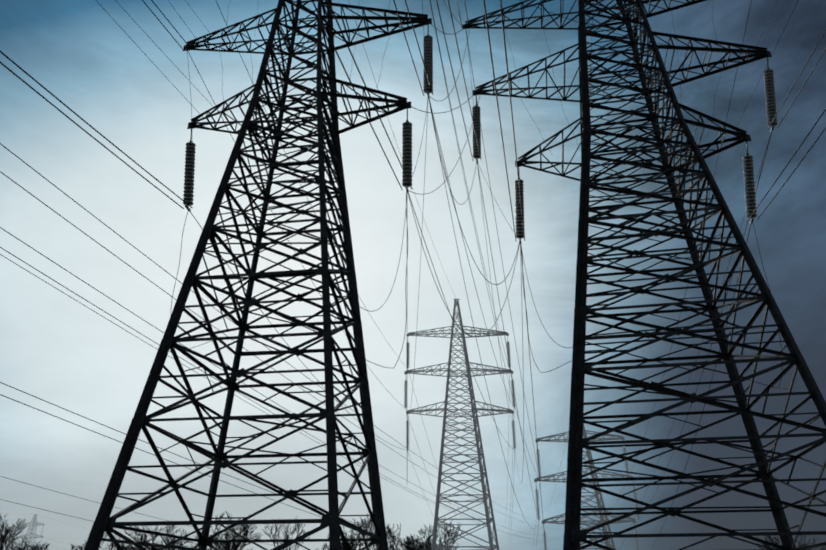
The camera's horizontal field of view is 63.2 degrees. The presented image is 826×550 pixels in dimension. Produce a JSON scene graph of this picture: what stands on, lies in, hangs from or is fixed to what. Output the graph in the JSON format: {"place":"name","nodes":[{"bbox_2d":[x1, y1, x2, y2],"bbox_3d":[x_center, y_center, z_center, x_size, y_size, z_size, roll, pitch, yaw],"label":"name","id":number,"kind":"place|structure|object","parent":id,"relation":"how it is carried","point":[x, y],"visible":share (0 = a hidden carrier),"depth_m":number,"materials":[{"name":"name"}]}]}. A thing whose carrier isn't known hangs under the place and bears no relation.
{"place":"outdoors","nodes":[
{"label":"outdoors","id":0,"kind":"place"},
{"bbox_2d":[0,0,825,549],"label":"sky","id":1,"kind":"structure","parent":0,"point":[55,349],"materials":[{"name":"blue"}]},
{"label":"ground","id":2,"kind":"structure","parent":0,"visible":0},
{"bbox_2d":[0,514,26,549],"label":"bare tree","id":3,"kind":"object","parent":2,"relation":"on","point":[4,539],"visible":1,"depth_m":100.26,"materials":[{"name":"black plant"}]},
{"bbox_2d":[0,530,31,549],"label":"bare tree","id":4,"kind":"object","parent":2,"relation":"on","point":[26,545],"visible":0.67,"depth_m":103.57,"materials":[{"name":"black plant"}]},
{"bbox_2d":[16,514,43,549],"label":"distant pylon","id":5,"kind":"object","parent":2,"relation":"on","point":[33,529],"visible":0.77,"depth_m":203.38,"materials":[{"name":"metal"}]},
{"bbox_2d":[17,542,49,549],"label":"bare tree","id":6,"kind":"object","parent":2,"relation":"on","point":[42,547],"visible":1,"depth_m":92.14,"materials":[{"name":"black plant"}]},
{"bbox_2d":[71,543,83,549],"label":"bare tree","id":7,"kind":"object","parent":2,"relation":"on","point":[72,548],"visible":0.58,"depth_m":112.70,"materials":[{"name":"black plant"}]},
{"bbox_2d":[78,533,123,549],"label":"bare tree","id":8,"kind":"object","parent":2,"relation":"on","point":[112,546],"visible":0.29,"depth_m":116.89,"materials":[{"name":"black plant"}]},
{"bbox_2d":[127,535,151,549],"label":"bare tree","id":9,"kind":"object","parent":2,"relation":"on","point":[135,537],"visible":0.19,"depth_m":113.83,"materials":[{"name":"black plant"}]},
{"bbox_2d":[121,541,165,549],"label":"bare tree","id":10,"kind":"object","parent":2,"relation":"on","point":[127,547],"visible":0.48,"depth_m":92.06,"materials":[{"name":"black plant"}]},
{"bbox_2d":[129,533,157,549],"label":"bare tree","id":11,"kind":"object","parent":2,"relation":"on","point":[144,542],"visible":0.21,"depth_m":103.68,"materials":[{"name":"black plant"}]},
{"bbox_2d":[123,525,184,549],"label":"bare tree","id":12,"kind":"object","parent":2,"relation":"on","point":[153,540],"visible":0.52,"depth_m":107.66,"materials":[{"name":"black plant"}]},
{"bbox_2d":[148,529,191,549],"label":"bare tree","id":13,"kind":"object","parent":2,"relation":"on","point":[168,542],"visible":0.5,"depth_m":96.59,"materials":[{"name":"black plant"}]},
{"bbox_2d":[194,511,261,549],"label":"bare tree","id":14,"kind":"object","parent":2,"relation":"on","point":[222,548],"visible":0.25,"depth_m":99.75,"materials":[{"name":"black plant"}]},
{"bbox_2d":[210,512,257,549],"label":"bare tree","id":15,"kind":"object","parent":2,"relation":"on","point":[226,546],"visible":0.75,"depth_m":91.57,"materials":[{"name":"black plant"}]},
{"bbox_2d":[84,0,431,549],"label":"pylon","id":16,"kind":"object","parent":2,"relation":"on","point":[104,522],"visible":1,"depth_m":32.74,"materials":[{"name":"metal"}]},
{"bbox_2d":[183,124,195,211],"bbox_3d":[-12.319,-6.030,37.069,0.550,5.530,0.550,-8,-24,5],"label":"pylon insulator","id":17,"kind":"object","parent":16,"relation":"attached to","point":[189,177],"visible":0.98,"depth_m":36.74,"materials":[{"name":"ceramic"}]},
{"bbox_2d":[402,104,411,192],"bbox_3d":[-0.306,-6.804,35.422,0.550,5.530,0.550,-4,-26,7],"label":"pylon insulator","id":18,"kind":"object","parent":16,"relation":"attached to","point":[407,146],"visible":1,"depth_m":35.10,"materials":[{"name":"ceramic"}]},
{"bbox_2d":[423,20,432,98],"bbox_3d":[0.855,-12.287,37.863,0.550,5.530,0.550,-3,-26,7],"label":"pylon insulator","id":19,"kind":"object","parent":16,"relation":"attached to","point":[428,52],"visible":0.96,"depth_m":37.50,"materials":[{"name":"ceramic"}]},
{"bbox_2d":[0,0,825,549],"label":"conductors","id":20,"kind":"structure","parent":19,"relation":"attached to","point":[444,170],"depth_m":38.40,"materials":[{"name":"metal"}]},
{"bbox_2d":[261,518,308,549],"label":"bare tree","id":21,"kind":"object","parent":2,"relation":"on","point":[286,536],"visible":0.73,"depth_m":111.19,"materials":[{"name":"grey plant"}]},
{"bbox_2d":[323,531,347,549],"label":"bare tree","id":22,"kind":"object","parent":2,"relation":"on","point":[340,543],"visible":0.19,"depth_m":112.80,"materials":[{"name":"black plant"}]},
{"bbox_2d":[324,532,359,549],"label":"bare tree","id":23,"kind":"object","parent":2,"relation":"on","point":[350,541],"visible":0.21,"depth_m":92.06,"materials":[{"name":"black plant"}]},
{"bbox_2d":[341,513,373,549],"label":"bare tree","id":24,"kind":"object","parent":2,"relation":"on","point":[360,545],"visible":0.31,"depth_m":100.67,"materials":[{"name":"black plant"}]},
{"bbox_2d":[340,516,399,549],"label":"bare tree","id":25,"kind":"object","parent":2,"relation":"on","point":[389,530],"visible":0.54,"depth_m":89.75,"materials":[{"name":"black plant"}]},
{"bbox_2d":[371,524,430,549],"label":"bare tree","id":26,"kind":"object","parent":2,"relation":"on","point":[426,544],"visible":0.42,"depth_m":100.87,"materials":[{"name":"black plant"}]},
{"bbox_2d":[397,534,427,549],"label":"bare tree","id":27,"kind":"object","parent":2,"relation":"on","point":[410,547],"visible":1,"depth_m":92.82,"materials":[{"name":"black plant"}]},
{"bbox_2d":[415,523,438,549],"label":"bare tree","id":28,"kind":"object","parent":2,"relation":"on","point":[424,533],"visible":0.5,"depth_m":116.88,"materials":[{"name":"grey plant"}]},
{"bbox_2d":[426,539,451,549],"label":"bare tree","id":29,"kind":"object","parent":2,"relation":"on","point":[437,547],"visible":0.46,"depth_m":102.53,"materials":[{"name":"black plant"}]},
{"bbox_2d":[430,517,461,549],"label":"bare tree","id":30,"kind":"object","parent":2,"relation":"on","point":[448,533],"visible":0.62,"depth_m":116.45,"materials":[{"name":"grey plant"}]},
{"bbox_2d":[404,299,513,549],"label":"pylon","id":31,"kind":"object","parent":2,"relation":"on","point":[479,451],"visible":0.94,"depth_m":96.55,"materials":[{"name":"metal"}]},
{"bbox_2d":[404,380,407,409],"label":"pylon insulator","id":32,"kind":"object","parent":31,"relation":"attached to","point":[405,395],"visible":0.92,"depth_m":98.78,"materials":[{"name":"ceramic"}]},
{"bbox_2d":[406,342,409,367],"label":"pylon insulator","id":33,"kind":"object","parent":31,"relation":"attached to","point":[407,355],"visible":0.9,"depth_m":101.46,"materials":[{"name":"ceramic"}]},
{"bbox_2d":[406,412,409,450],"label":"pylon insulator","id":34,"kind":"object","parent":31,"relation":"attached to","point":[407,434],"visible":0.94,"depth_m":96.34,"materials":[{"name":"ceramic"}]},
{"bbox_2d":[506,334,510,368],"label":"pylon insulator","id":35,"kind":"object","parent":31,"relation":"attached to","point":[508,350],"visible":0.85,"depth_m":101.26,"materials":[{"name":"ceramic"}]},
{"bbox_2d":[511,412,515,450],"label":"pylon insulator","id":36,"kind":"object","parent":31,"relation":"attached to","point":[513,434],"visible":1,"depth_m":95.99,"materials":[{"name":"ceramic"}]},
{"bbox_2d":[511,378,515,408],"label":"pylon insulator","id":37,"kind":"object","parent":31,"relation":"attached to","point":[513,391],"visible":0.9,"depth_m":98.56,"materials":[{"name":"ceramic"}]},
{"bbox_2d":[534,424,635,549],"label":"pylon","id":38,"kind":"object","parent":2,"relation":"on","point":[598,500],"visible":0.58,"depth_m":92.74,"materials":[{"name":"metal"}]},
{"bbox_2d":[535,480,540,519],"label":"pylon insulator","id":39,"kind":"object","parent":38,"relation":"attached to","point":[537,504],"visible":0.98,"depth_m":92.45,"materials":[{"name":"ceramic"}]},
{"bbox_2d":[536,444,540,479],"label":"pylon insulator","id":40,"kind":"object","parent":38,"relation":"attached to","point":[538,458],"visible":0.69,"depth_m":94.92,"materials":[{"name":"ceramic"}]},
{"bbox_2d":[542,530,547,549],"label":"pylon insulator","id":41,"kind":"object","parent":38,"relation":"attached to","point":[545,543],"visible":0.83,"depth_m":90.42,"materials":[{"name":"ceramic"}]},
{"bbox_2d":[622,440,628,474],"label":"pylon insulator","id":42,"kind":"object","parent":38,"relation":"attached to","point":[626,461],"visible":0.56,"depth_m":93.32,"materials":[{"name":"ceramic"}]},
{"bbox_2d":[633,481,639,520],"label":"pylon insulator","id":43,"kind":"object","parent":38,"relation":"attached to","point":[635,497],"visible":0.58,"depth_m":91.13,"materials":[{"name":"ceramic"}]},
{"bbox_2d":[634,521,638,549],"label":"pylon insulator","id":44,"kind":"object","parent":38,"relation":"attached to","point":[636,541],"visible":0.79,"depth_m":89.01,"materials":[{"name":"ceramic"}]},
{"bbox_2d":[756,535,818,549],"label":"bare tree","id":45,"kind":"object","parent":2,"relation":"on","point":[804,544],"visible":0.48,"depth_m":108.97,"materials":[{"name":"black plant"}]},
{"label":"right pylon footings","id":46,"kind":"object","parent":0,"visible":0},
{"bbox_2d":[462,0,825,549],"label":"pylon","id":47,"kind":"object","parent":46,"relation":"on","point":[574,535],"visible":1,"depth_m":36.41,"materials":[{"name":"metal"}]},
{"bbox_2d":[472,92,480,160],"bbox_3d":[4.104,-9.649,43.373,0.550,5.530,0.550,-3,-26,11],"label":"pylon insulator","id":48,"kind":"object","parent":47,"relation":"attached to","point":[477,125],"visible":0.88,"depth_m":43.04,"materials":[{"name":"ceramic"}]},
{"bbox_2d":[515,163,524,240],"bbox_3d":[6.405,-4.433,40.377,0.550,5.530,0.550,-2,-26,11],"label":"pylon insulator","id":49,"kind":"object","parent":47,"relation":"attached to","point":[519,228],"visible":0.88,"depth_m":40.04,"materials":[{"name":"ceramic"}]},
{"bbox_2d":[743,138,756,223],"bbox_3d":[19.136,-5.491,38.227,0.550,5.530,0.550,3,-23,13],"label":"pylon insulator","id":50,"kind":"object","parent":47,"relation":"attached to","point":[749,186],"visible":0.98,"depth_m":37.95,"materials":[{"name":"ceramic"}]},
{"bbox_2d":[763,54,776,131],"bbox_3d":[21.477,-11.097,40.419,0.550,5.530,0.550,3,-22,13],"label":"pylon insulator","id":51,"kind":"object","parent":47,"relation":"attached to","point":[770,94],"visible":0.98,"depth_m":40.12,"materials":[{"name":"ceramic"}]}
]}

